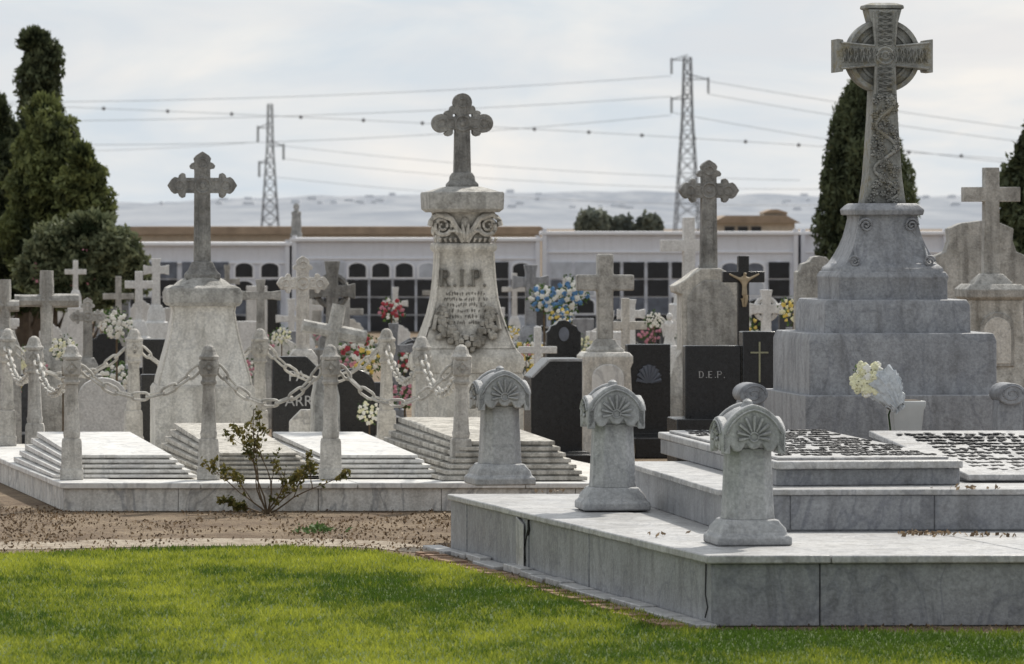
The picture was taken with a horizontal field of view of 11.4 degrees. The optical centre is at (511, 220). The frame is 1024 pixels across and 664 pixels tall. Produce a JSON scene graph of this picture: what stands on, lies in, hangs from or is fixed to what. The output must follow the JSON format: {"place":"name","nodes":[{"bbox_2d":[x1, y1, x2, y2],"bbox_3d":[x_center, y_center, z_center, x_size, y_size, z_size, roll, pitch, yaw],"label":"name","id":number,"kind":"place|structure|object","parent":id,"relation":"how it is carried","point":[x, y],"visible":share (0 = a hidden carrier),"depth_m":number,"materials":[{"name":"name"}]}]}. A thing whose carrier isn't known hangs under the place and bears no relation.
{"place":"outdoors","nodes":[
{"label":"outdoors","id":0,"kind":"place"},
{"bbox_2d":[0,538,428,551],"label":"path","id":1,"kind":"structure","parent":0,"point":[190,541],"depth_m":41.17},
{"bbox_2d":[0,229,1023,632],"bbox_3d":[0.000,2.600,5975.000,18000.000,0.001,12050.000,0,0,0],"label":"ground","id":2,"kind":"structure","parent":0,"point":[10,497],"depth_m":43.67,"materials":[{"name":"gravel"}]},
{"bbox_2d":[0,279,21,443],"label":"rustic cross","id":3,"kind":"object","parent":2,"relation":"on","point":[8,305],"visible":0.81,"depth_m":55.94,"materials":[{"name":"stone"}]},
{"bbox_2d":[0,92,28,318],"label":"cypress tree","id":4,"kind":"object","parent":2,"relation":"on","point":[10,127],"visible":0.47,"depth_m":94.79,"materials":[{"name":"green plant"}]},
{"bbox_2d":[13,135,38,347],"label":"cypress tree","id":5,"kind":"object","parent":2,"relation":"on","point":[23,332],"depth_m":96.87,"materials":[{"name":"green plant"}]},
{"bbox_2d":[12,24,66,337],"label":"cypress tree","id":6,"kind":"object","parent":2,"relation":"on","point":[43,60],"visible":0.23,"depth_m":97.78,"materials":[{"name":"green plant"}]},
{"bbox_2d":[15,270,78,431],"bbox_3d":[-5.180,1.578,57.000,0.712,2.044,0.431,0,0,-6],"label":"rustic cross","id":7,"kind":"object","parent":2,"relation":"on","point":[46,300],"visible":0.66,"depth_m":56.93,"materials":[{"name":"stone"}]},
{"bbox_2d":[0,89,94,328],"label":"cypress tree","id":8,"kind":"object","parent":2,"relation":"on","point":[39,150],"visible":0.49,"depth_m":93.69,"materials":[{"name":"green plant"}]},
{"bbox_2d":[49,333,77,431],"bbox_3d":[-4.925,1.916,56.194,0.318,1.368,0.217,0,0,0],"label":"flower bunch","id":9,"kind":"object","parent":2,"relation":"on","point":[59,345],"visible":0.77,"depth_m":56.16,"materials":[{"name":"white plant"}]},
{"bbox_2d":[65,260,85,356],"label":"grave cross","id":10,"kind":"object","parent":2,"relation":"on","point":[74,330],"visible":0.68,"depth_m":83.88,"materials":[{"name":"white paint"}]},
{"bbox_2d":[7,206,151,338],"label":"oleander bush","id":11,"kind":"object","parent":2,"relation":"on","point":[103,249],"visible":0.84,"depth_m":88.80,"materials":[{"name":"green plant"}]},
{"bbox_2d":[42,137,118,331],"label":"cypress tree","id":12,"kind":"object","parent":2,"relation":"on","point":[81,181],"visible":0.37,"depth_m":92.87,"materials":[{"name":"green plant"}]},
{"bbox_2d":[69,297,105,392],"bbox_3d":[-4.973,1.750,60.000,0.433,1.699,0.340,0,0,-6],"label":"grave cross","id":13,"kind":"object","parent":2,"relation":"on","point":[87,316],"visible":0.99,"depth_m":59.95,"materials":[{"name":"stone"}]},
{"bbox_2d":[78,377,126,431],"bbox_3d":[-4.520,2.165,56.500,0.617,0.870,0.288,0,0,-6],"label":"headstone","id":14,"kind":"object","parent":2,"relation":"on","point":[100,410],"visible":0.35,"depth_m":56.42,"materials":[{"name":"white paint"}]},
{"bbox_2d":[92,333,124,377],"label":"headstone","id":15,"kind":"object","parent":2,"relation":"on","point":[104,347],"visible":0.15,"depth_m":73.11,"materials":[{"name":"black stone"}]},
{"bbox_2d":[101,306,133,381],"bbox_3d":[-4.826,1.821,62.502,0.450,1.559,0.275,0,0,0],"label":"flower bunch","id":16,"kind":"object","parent":2,"relation":"on","point":[118,328],"visible":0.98,"depth_m":62.44,"materials":[{"name":"white plant"}]},
{"bbox_2d":[103,276,133,363],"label":"grave cross","id":17,"kind":"object","parent":2,"relation":"on","point":[118,296],"visible":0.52,"depth_m":85.43,"materials":[{"name":"stone"}]},
{"bbox_2d":[125,271,152,366],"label":"grave cross","id":18,"kind":"object","parent":2,"relation":"on","point":[138,284],"visible":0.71,"depth_m":75.94,"materials":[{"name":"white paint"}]},
{"bbox_2d":[141,374,154,442],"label":"headstone","id":19,"kind":"object","parent":2,"relation":"on","point":[147,380],"visible":0.09,"depth_m":55.39,"materials":[{"name":"black stone"}]},
{"bbox_2d":[142,339,164,373],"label":"headstone","id":20,"kind":"object","parent":2,"relation":"on","point":[155,348],"visible":0.06,"depth_m":59.88,"materials":[{"name":"black stone"}]},
{"bbox_2d":[143,258,168,338],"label":"grave cross","id":21,"kind":"object","parent":2,"relation":"on","point":[156,324],"visible":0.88,"depth_m":79.90,"materials":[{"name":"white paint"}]},
{"bbox_2d":[129,240,291,330],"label":"niche wall","id":22,"kind":"structure","parent":2,"relation":"on","point":[250,263],"depth_m":119.95,"materials":[{"name":"paint"}]},
{"bbox_2d":[237,321,255,357],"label":"headstone","id":23,"kind":"object","parent":2,"relation":"on","point":[246,329],"visible":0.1,"depth_m":85.63,"materials":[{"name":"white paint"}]},
{"bbox_2d":[242,279,280,428],"bbox_3d":[-3.144,1.668,64.000,0.512,1.864,0.311,0,0,-6],"label":"grave cross","id":24,"kind":"object","parent":2,"relation":"on","point":[260,295],"visible":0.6,"depth_m":63.95,"materials":[{"name":"stone"}]},
{"bbox_2d":[257,104,284,225],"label":"electricity pylon","id":25,"kind":"object","parent":2,"relation":"on","point":[274,170],"visible":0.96,"depth_m":1299.24,"materials":[{"name":"grey metal"}]},
{"bbox_2d":[200,405,350,513],"bbox_3d":[-2.114,2.119,45.295,1.384,0.979,0.407,0,0,21],"label":"rose bush","id":26,"kind":"object","parent":2,"relation":"on","point":[250,442],"visible":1,"depth_m":45.33,"materials":[{"name":"green plant"}]},
{"bbox_2d":[0,444,589,511],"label":"burial plot","id":27,"kind":"object","parent":2,"relation":"on","point":[195,494],"visible":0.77,"depth_m":45.75,"materials":[{"name":"stone"}]},
{"bbox_2d":[0,328,16,445],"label":"chain post","id":28,"kind":"object","parent":27,"relation":"on","point":[8,437],"visible":0.97,"depth_m":53.23,"materials":[{"name":"stone"}]},
{"bbox_2d":[15,345,125,379],"bbox_3d":[-4.610,1.480,53.300,1.208,0.375,0.093,0,0,0],"label":"hanging chain","id":29,"kind":"object","parent":28,"relation":"hanging from","point":[104,364],"visible":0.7,"depth_m":53.28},
{"bbox_2d":[24,336,44,450],"bbox_3d":[-4.644,1.731,49.800,0.210,1.220,0.210,-1,0,-3],"label":"chain post","id":30,"kind":"object","parent":27,"relation":"on","point":[33,347],"visible":0.86,"depth_m":49.73,"materials":[{"name":"stone"}]},
{"bbox_2d":[3,346,28,385],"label":"hanging chain","id":31,"kind":"object","parent":30,"relation":"hanging from","point":[20,380],"visible":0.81,"depth_m":52.22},
{"bbox_2d":[60,344,82,479],"bbox_3d":[-3.986,1.731,46.350,0.210,1.220,0.210,0,0,-5],"label":"chain post","id":32,"kind":"object","parent":27,"relation":"on","point":[71,468],"visible":1,"depth_m":46.27,"materials":[{"name":"stone"}]},
{"bbox_2d":[33,353,65,397],"bbox_3d":[-4.310,1.474,48.067,0.093,0.386,3.410,0,0,-11],"label":"hanging chain","id":33,"kind":"object","parent":32,"relation":"hanging from","point":[52,392],"visible":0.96,"depth_m":48.57,"materials":[{"name":"stone"}]},
{"bbox_2d":[81,364,198,401],"bbox_3d":[-3.369,1.466,46.350,1.133,0.343,0.092,0,0,0],"label":"hanging chain","id":34,"kind":"object","parent":32,"relation":"hanging from","point":[148,396],"visible":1,"depth_m":46.34,"materials":[{"name":"stone"}]},
{"bbox_2d":[14,432,196,477],"bbox_3d":[-3.846,2.193,48.076,1.274,0.309,3.471,0,0,-12],"label":"stepped tomb","id":35,"kind":"object","parent":27,"relation":"on","point":[118,455],"visible":0.98,"depth_m":46.99,"materials":[{"name":"white stone"}]},
{"bbox_2d":[124,328,143,438],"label":"chain post","id":36,"kind":"object","parent":27,"relation":"on","point":[133,418],"visible":0.91,"depth_m":53.23,"materials":[{"name":"stone"}]},
{"bbox_2d":[150,152,254,448],"bbox_3d":[-3.134,0.823,51.800,1.002,3.041,1.002,0,0,-7],"label":"cross monument","id":37,"kind":"object","parent":27,"relation":"on","point":[202,298],"visible":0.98,"depth_m":51.45,"materials":[{"name":"beige stone"}]},
{"bbox_2d":[197,344,219,479],"bbox_3d":[-2.745,1.731,46.350,0.210,1.220,0.210,0,0,-3],"label":"chain post","id":38,"kind":"object","parent":27,"relation":"on","point":[208,447],"visible":0.98,"depth_m":46.28,"materials":[{"name":"stone"}]},
{"bbox_2d":[217,364,321,407],"bbox_3d":[-2.196,1.493,46.350,1.007,0.403,0.092,0,0,0],"label":"hanging chain","id":39,"kind":"object","parent":38,"relation":"hanging from","point":[249,397],"visible":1,"depth_m":46.33,"materials":[{"name":"stone"}]},
{"bbox_2d":[161,423,318,477],"bbox_3d":[-2.612,2.153,48.125,1.046,0.389,3.522,0,0,-12],"label":"stepped tomb","id":40,"kind":"object","parent":27,"relation":"on","point":[181,446],"visible":0.57,"depth_m":47.27,"materials":[{"name":"stone"}]},
{"bbox_2d":[251,328,268,435],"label":"chain post","id":41,"kind":"object","parent":27,"relation":"on","point":[259,347],"visible":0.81,"depth_m":53.23,"materials":[{"name":"stone"}]},
{"bbox_2d":[267,345,378,383],"bbox_3d":[-1.975,1.503,53.300,1.219,0.426,0.093,0,0,0],"label":"hanging chain","id":42,"kind":"object","parent":41,"relation":"hanging from","point":[373,353],"visible":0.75,"depth_m":53.28,"materials":[{"name":"stone"}]},
{"bbox_2d":[289,409,309,431],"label":"headstone","id":43,"kind":"object","parent":27,"relation":"on","point":[299,421],"visible":0.16,"depth_m":52.84,"materials":[{"name":"stone"}]},
{"bbox_2d":[319,344,342,479],"bbox_3d":[-1.642,1.731,46.350,0.210,1.220,0.210,0,0,-5],"label":"chain post","id":44,"kind":"object","parent":27,"relation":"on","point":[330,468],"visible":0.98,"depth_m":46.27,"materials":[{"name":"stone"}]},
{"bbox_2d":[301,303,366,431],"bbox_3d":[-1.748,1.706,50.319,0.655,1.788,0.271,0,0,-12],"label":"rustic cross","id":45,"kind":"object","parent":27,"relation":"on","point":[334,331],"visible":0.52,"depth_m":50.26,"materials":[{"name":"stone"}]},
{"bbox_2d":[273,432,436,477],"bbox_3d":[-1.585,2.193,48.076,1.239,0.309,3.463,0,0,-12],"label":"stepped tomb","id":46,"kind":"object","parent":27,"relation":"on","point":[364,455],"visible":0.74,"depth_m":46.76,"materials":[{"name":"white stone"}]},
{"bbox_2d":[376,328,395,440],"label":"chain post","id":47,"kind":"object","parent":27,"relation":"on","point":[386,417],"visible":0.84,"depth_m":53.23,"materials":[{"name":"stone"}]},
{"bbox_2d":[412,336,431,416],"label":"chain post","id":48,"kind":"object","parent":27,"relation":"on","point":[420,347],"visible":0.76,"depth_m":49.74,"materials":[{"name":"stone"}]},
{"bbox_2d":[385,345,415,385],"bbox_3d":[-1.088,1.475,51.542,0.093,0.385,3.426,0,0,-7],"label":"hanging chain","id":49,"kind":"object","parent":48,"relation":"hanging from","point":[400,379],"visible":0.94,"depth_m":52.04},
{"bbox_2d":[450,344,471,463],"bbox_3d":[-0.461,1.731,46.350,0.210,1.220,0.210,0,0,-7],"label":"chain post","id":50,"kind":"object","parent":27,"relation":"on","point":[461,366],"visible":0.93,"depth_m":46.28,"materials":[{"name":"stone"}]},
{"bbox_2d":[340,363,451,407],"bbox_3d":[-1.054,1.494,46.350,1.073,0.403,0.093,0,0,0],"label":"hanging chain","id":51,"kind":"object","parent":50,"relation":"hanging from","point":[432,387],"visible":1,"depth_m":46.33,"materials":[{"name":"stone"}]},
{"bbox_2d":[420,354,454,397],"bbox_3d":[-0.666,1.474,48.067,0.092,0.384,3.375,0,0,-7],"label":"hanging chain","id":52,"kind":"object","parent":50,"relation":"hanging from","point":[446,391],"visible":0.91,"depth_m":48.35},
{"bbox_2d":[408,93,524,429],"bbox_3d":[-0.467,0.525,51.995,1.076,3.636,1.097,0,0,-7],"label":"rip monument","id":53,"kind":"object","parent":27,"relation":"on","point":[464,306],"visible":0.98,"depth_m":51.68,"materials":[{"name":"beige stone"}]},
{"bbox_2d":[384,417,586,479],"bbox_3d":[-0.353,2.120,47.814,1.284,0.454,3.873,0,0,-12],"label":"stepped tomb","id":54,"kind":"object","parent":27,"relation":"on","point":[427,440],"visible":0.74,"depth_m":46.48,"materials":[{"name":"stone"}]},
{"bbox_2d":[464,366,535,485],"bbox_3d":[-0.099,1.658,41.561,0.500,0.960,0.500,0,0,-11],"label":"hooded post","id":55,"kind":"object","parent":27,"relation":"on","point":[499,396],"visible":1,"depth_m":41.39,"materials":[{"name":"grey stone"}]},
{"bbox_2d":[272,356,319,437],"bbox_3d":[-2.274,2.029,54.791,0.648,1.142,0.780,0,0,-6],"label":"headstone","id":56,"kind":"object","parent":2,"relation":"on","point":[284,384],"visible":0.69,"depth_m":54.89,"materials":[{"name":"black stone"}]},
{"bbox_2d":[276,256,328,368],"bbox_3d":[-2.453,1.507,60.000,0.613,2.186,0.461,0,0,-6],"label":"grave cross","id":57,"kind":"object","parent":2,"relation":"on","point":[302,283],"visible":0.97,"depth_m":59.93,"materials":[{"name":"beige stone"}]},
{"bbox_2d":[309,261,355,369],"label":"grave cross","id":58,"kind":"object","parent":2,"relation":"on","point":[333,291],"visible":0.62,"depth_m":66.93,"materials":[{"name":"black stone"}]},
{"bbox_2d":[130,226,543,293],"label":"long shed","id":59,"kind":"structure","parent":2,"relation":"on","point":[218,233],"depth_m":137.60,"materials":[{"name":"paint"}]},
{"bbox_2d":[337,368,376,436],"bbox_3d":[-1.753,2.123,56.592,0.623,0.954,1.180,0,0,-6],"label":"headstone","id":60,"kind":"object","parent":2,"relation":"on","point":[351,397],"visible":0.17,"depth_m":56.90,"materials":[{"name":"black stone"}]},
{"bbox_2d":[350,342,380,378],"bbox_3d":[-1.724,2.032,62.011,0.490,1.137,0.273,0,0,0],"label":"flower bunch","id":61,"kind":"object","parent":2,"relation":"on","point":[362,351],"visible":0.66,"depth_m":61.94,"materials":[{"name":"yellow plant"}]},
{"bbox_2d":[378,297,405,322],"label":"flower bunch","id":62,"kind":"object","parent":2,"relation":"on","point":[394,312],"visible":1,"depth_m":71.94,"materials":[{"name":"red plant"}]},
{"bbox_2d":[374,323,412,416],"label":"grave cross","id":63,"kind":"object","parent":2,"relation":"on","point":[393,328],"visible":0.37,"depth_m":67.57,"materials":[{"name":"stone"}]},
{"bbox_2d":[290,235,541,331],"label":"niche wall","id":64,"kind":"structure","parent":2,"relation":"on","point":[375,270],"depth_m":119.95,"materials":[{"name":"paint"}]},
{"bbox_2d":[0,505,1022,632],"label":"leaf litter","id":65,"kind":"object","parent":2,"relation":"on","point":[274,515],"visible":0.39,"depth_m":42.92,"materials":[{"name":"plant"}]},
{"bbox_2d":[502,273,524,342],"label":"grave cross","id":66,"kind":"object","parent":2,"relation":"on","point":[514,319],"visible":0.56,"depth_m":105.16,"materials":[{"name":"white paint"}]},
{"bbox_2d":[512,265,548,379],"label":"grave cross","id":67,"kind":"object","parent":2,"relation":"on","point":[529,280],"visible":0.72,"depth_m":74.92,"materials":[{"name":"stone"}]},
{"bbox_2d":[518,327,556,364],"bbox_3d":[0.295,1.912,59.000,0.442,1.376,0.263,0,0,-6],"label":"grave cross","id":68,"kind":"object","parent":2,"relation":"on","point":[537,349],"visible":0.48,"depth_m":58.96,"materials":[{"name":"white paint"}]},
{"bbox_2d":[525,282,560,356],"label":"flower bunch","id":69,"kind":"object","parent":2,"relation":"on","point":[539,301],"visible":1,"depth_m":65.95,"materials":[{"name":"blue plant"}]},
{"bbox_2d":[415,551,684,629],"bbox_3d":[0.193,2.586,36.161,0.160,0.029,7.588,0,0,-13],"label":"brick edging","id":70,"kind":"object","parent":2,"relation":"on","point":[434,555],"visible":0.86,"depth_m":36.50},
{"bbox_2d":[524,357,590,462],"bbox_3d":[0.443,2.012,52.816,0.610,1.176,1.630,0,0,-6],"label":"headstone","id":71,"kind":"object","parent":2,"relation":"on","point":[555,386],"visible":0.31,"depth_m":52.66,"materials":[{"name":"black stone"}]},
{"bbox_2d":[545,320,580,357],"bbox_3d":[0.645,1.881,59.574,0.466,1.438,1.144,0,0,-6],"label":"headstone","id":72,"kind":"object","parent":2,"relation":"on","point":[563,337],"visible":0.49,"depth_m":59.92,"materials":[{"name":"black stone"}]},
{"bbox_2d":[553,274,589,324],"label":"flower bunch","id":73,"kind":"object","parent":2,"relation":"on","point":[565,299],"visible":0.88,"depth_m":66.42,"materials":[{"name":"blue plant"}]},
{"bbox_2d":[573,206,612,230],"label":"round bush","id":74,"kind":"object","parent":2,"relation":"on","point":[592,219],"visible":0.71,"depth_m":149.67,"materials":[{"name":"green plant"}]},
{"bbox_2d":[576,254,633,453],"bbox_3d":[0.970,1.482,55.985,0.722,2.236,0.574,0,0,-6],"label":"cross monument","id":75,"kind":"object","parent":2,"relation":"on","point":[605,357],"visible":0.65,"depth_m":55.88,"materials":[{"name":"stone"}]},
{"bbox_2d":[613,298,646,351],"bbox_3d":[1.381,1.772,62.331,0.515,1.657,0.320,0,0,-6],"label":"grave cross","id":76,"kind":"object","parent":2,"relation":"on","point":[625,325],"visible":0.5,"depth_m":62.29,"materials":[{"name":"beige stone"}]},
{"bbox_2d":[625,344,669,457],"bbox_3d":[1.553,1.988,56.592,0.557,1.225,1.180,0,0,-6],"label":"headstone","id":77,"kind":"object","parent":2,"relation":"on","point":[650,375],"visible":0.56,"depth_m":56.90,"materials":[{"name":"black stone"}]},
{"bbox_2d":[633,208,664,230],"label":"round bush","id":78,"kind":"object","parent":2,"relation":"on","point":[649,221],"visible":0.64,"depth_m":149.71,"materials":[{"name":"green plant"}]},
{"bbox_2d":[661,313,676,358],"bbox_3d":[1.968,1.876,64.000,0.224,1.448,0.224,0,0,0],"label":"angel statue","id":79,"kind":"object","parent":2,"relation":"on","point":[669,328],"visible":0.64,"depth_m":63.97,"materials":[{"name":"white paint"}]},
{"bbox_2d":[539,229,799,331],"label":"niche wall","id":80,"kind":"structure","parent":2,"relation":"on","point":[648,264],"depth_m":120.00,"materials":[{"name":"paint"}]},
{"bbox_2d":[660,217,699,344],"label":"grave cross","id":81,"kind":"object","parent":2,"relation":"on","point":[688,245],"visible":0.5,"depth_m":79.91,"materials":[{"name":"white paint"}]},
{"bbox_2d":[670,54,708,230],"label":"electricity pylon","id":82,"kind":"object","parent":2,"relation":"on","point":[690,86],"visible":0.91,"depth_m":999.58,"materials":[{"name":"grey metal"}]},
{"bbox_2d":[670,160,738,416],"bbox_3d":[2.226,0.956,58.000,1.174,3.287,0.587,0,0,-6],"label":"cross monument","id":83,"kind":"object","parent":2,"relation":"on","point":[706,306],"visible":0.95,"depth_m":57.78,"materials":[{"name":"grey stone"}]},
{"bbox_2d":[667,331,774,460],"bbox_3d":[2.084,1.841,49.863,1.062,1.519,0.700,0,0,-6],"label":"black headstone","id":84,"kind":"object","parent":2,"relation":"on","point":[714,376],"visible":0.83,"depth_m":49.91,"materials":[{"name":"stone"}]},
{"bbox_2d":[423,461,1023,628],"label":"burial platform","id":85,"kind":"structure","parent":2,"relation":"on","point":[850,556],"depth_m":34.70,"materials":[{"name":"grey stone"}]},
{"bbox_2d":[575,380,650,510],"bbox_3d":[0.744,1.658,37.929,0.500,0.960,0.500,0,0,-7],"label":"hooded post","id":86,"kind":"object","parent":85,"relation":"on","point":[612,413],"visible":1,"depth_m":37.76,"materials":[{"name":"grey stone"}]},
{"bbox_2d":[703,399,791,545],"bbox_3d":[1.558,1.658,33.866,0.500,0.960,0.500,0,0,-9],"label":"hooded post","id":87,"kind":"object","parent":85,"relation":"on","point":[747,437],"visible":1,"depth_m":33.70,"materials":[{"name":"grey stone"}]},
{"bbox_2d":[534,483,1015,537],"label":"fallen leaves","id":88,"kind":"object","parent":85,"relation":"on","point":[926,532],"visible":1,"depth_m":34.88,"materials":[{"name":"brown plant"}]},
{"bbox_2d":[658,429,962,485],"bbox_3d":[2.166,1.756,38.398,1.340,0.199,5.151,0,0,-8],"label":"ledger tomb","id":89,"kind":"object","parent":85,"relation":"on","point":[814,457],"visible":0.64,"depth_m":36.03,"materials":[{"name":"grey stone"}]},
{"bbox_2d":[849,360,904,430],"bbox_3d":[2.930,1.402,40.951,0.446,0.571,0.270,0,0,12],"label":"flower bunch","id":90,"kind":"object","parent":89,"relation":"on","point":[874,381],"visible":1,"depth_m":40.87,"materials":[{"name":"beige plant"}]},
{"bbox_2d":[886,399,925,430],"bbox_3d":[3.170,1.613,41.300,0.288,0.336,0.288,0,0,-8],"label":"planter","id":91,"kind":"object","parent":89,"relation":"on","point":[909,417],"visible":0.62,"depth_m":41.18,"materials":[{"name":"grey stone"}]},
{"bbox_2d":[869,430,1023,481],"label":"ledger tomb","id":92,"kind":"object","parent":85,"relation":"on","point":[990,456],"visible":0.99,"depth_m":37.91,"materials":[{"name":"grey stone"}]},
{"bbox_2d":[721,256,764,344],"bbox_3d":[2.563,1.495,56.800,0.469,2.210,0.306,0,0,-6],"label":"crucifix","id":93,"kind":"object","parent":2,"relation":"on","point":[743,276],"visible":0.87,"depth_m":56.74,"materials":[{"name":"black stone"}]},
{"bbox_2d":[732,382,767,406],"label":"scroll post","id":94,"kind":"object","parent":2,"relation":"on","point":[756,393],"visible":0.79,"depth_m":41.25,"materials":[{"name":"stone"}]},
{"bbox_2d":[749,290,782,330],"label":"grave cross","id":95,"kind":"object","parent":2,"relation":"on","point":[765,308],"visible":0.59,"depth_m":65.95,"materials":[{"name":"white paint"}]},
{"bbox_2d":[794,256,828,329],"bbox_3d":[3.466,1.499,58.000,0.600,2.201,0.432,0,0,-6],"label":"headstone","id":96,"kind":"object","parent":2,"relation":"on","point":[805,278],"visible":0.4,"depth_m":57.87,"materials":[{"name":"stone"}]},
{"bbox_2d":[809,79,920,259],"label":"cypress tree","id":97,"kind":"object","parent":2,"relation":"on","point":[840,174],"visible":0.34,"depth_m":99.53,"materials":[{"name":"green plant"}]},
{"bbox_2d":[798,229,945,265],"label":"niche wall","id":98,"kind":"structure","parent":2,"relation":"on","point":[934,241],"depth_m":121.00,"materials":[{"name":"stone"}]},
{"bbox_2d":[764,3,1023,440],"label":"celtic cross monument","id":99,"kind":"object","parent":2,"relation":"on","point":[882,280],"visible":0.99,"depth_m":42.91,"materials":[{"name":"stone"}]},
{"bbox_2d":[933,221,1023,343],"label":"headstone","id":100,"kind":"object","parent":2,"relation":"on","point":[958,259],"visible":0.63,"depth_m":59.87,"materials":[{"name":"stone"}]},
{"bbox_2d":[954,167,1023,387],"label":"cross monument","id":101,"kind":"object","parent":2,"relation":"on","point":[992,295],"visible":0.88,"depth_m":54.74,"materials":[{"name":"stone"}]},
{"bbox_2d":[989,382,1023,430],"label":"scroll post","id":102,"kind":"object","parent":2,"relation":"on","point":[1007,398],"visible":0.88,"depth_m":41.30,"materials":[{"name":"stone"}]},
{"bbox_2d":[999,124,1023,254],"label":"cypress tree","id":103,"kind":"object","parent":2,"relation":"on","point":[1011,213],"visible":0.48,"depth_m":91.70,"materials":[{"name":"green plant"}]},
{"bbox_2d":[0,542,1023,663],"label":"lawn","id":104,"kind":"structure","parent":0,"point":[437,637],"depth_m":32.30,"materials":[{"name":"plant"}]},
{"bbox_2d":[0,0,1023,203],"label":"sky","id":105,"kind":"structure","parent":0,"point":[120,53],"materials":[{"name":"white"}]},
{"bbox_2d":[72,107,1009,159],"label":"power line","id":106,"kind":"object","parent":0,"point":[534,129],"visible":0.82,"depth_m":1009.97,"materials":[{"name":"grey metal"}]},
{"bbox_2d":[115,191,999,228],"bbox_3d":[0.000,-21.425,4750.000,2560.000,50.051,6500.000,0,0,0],"label":"hills","id":107,"kind":"structure","parent":0,"point":[544,211],"depth_m":3992.65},
{"bbox_2d":[717,209,799,230],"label":"tiled house","id":108,"kind":"structure","parent":0,"point":[773,220],"depth_m":180.00,"materials":[{"name":"brown tile"}]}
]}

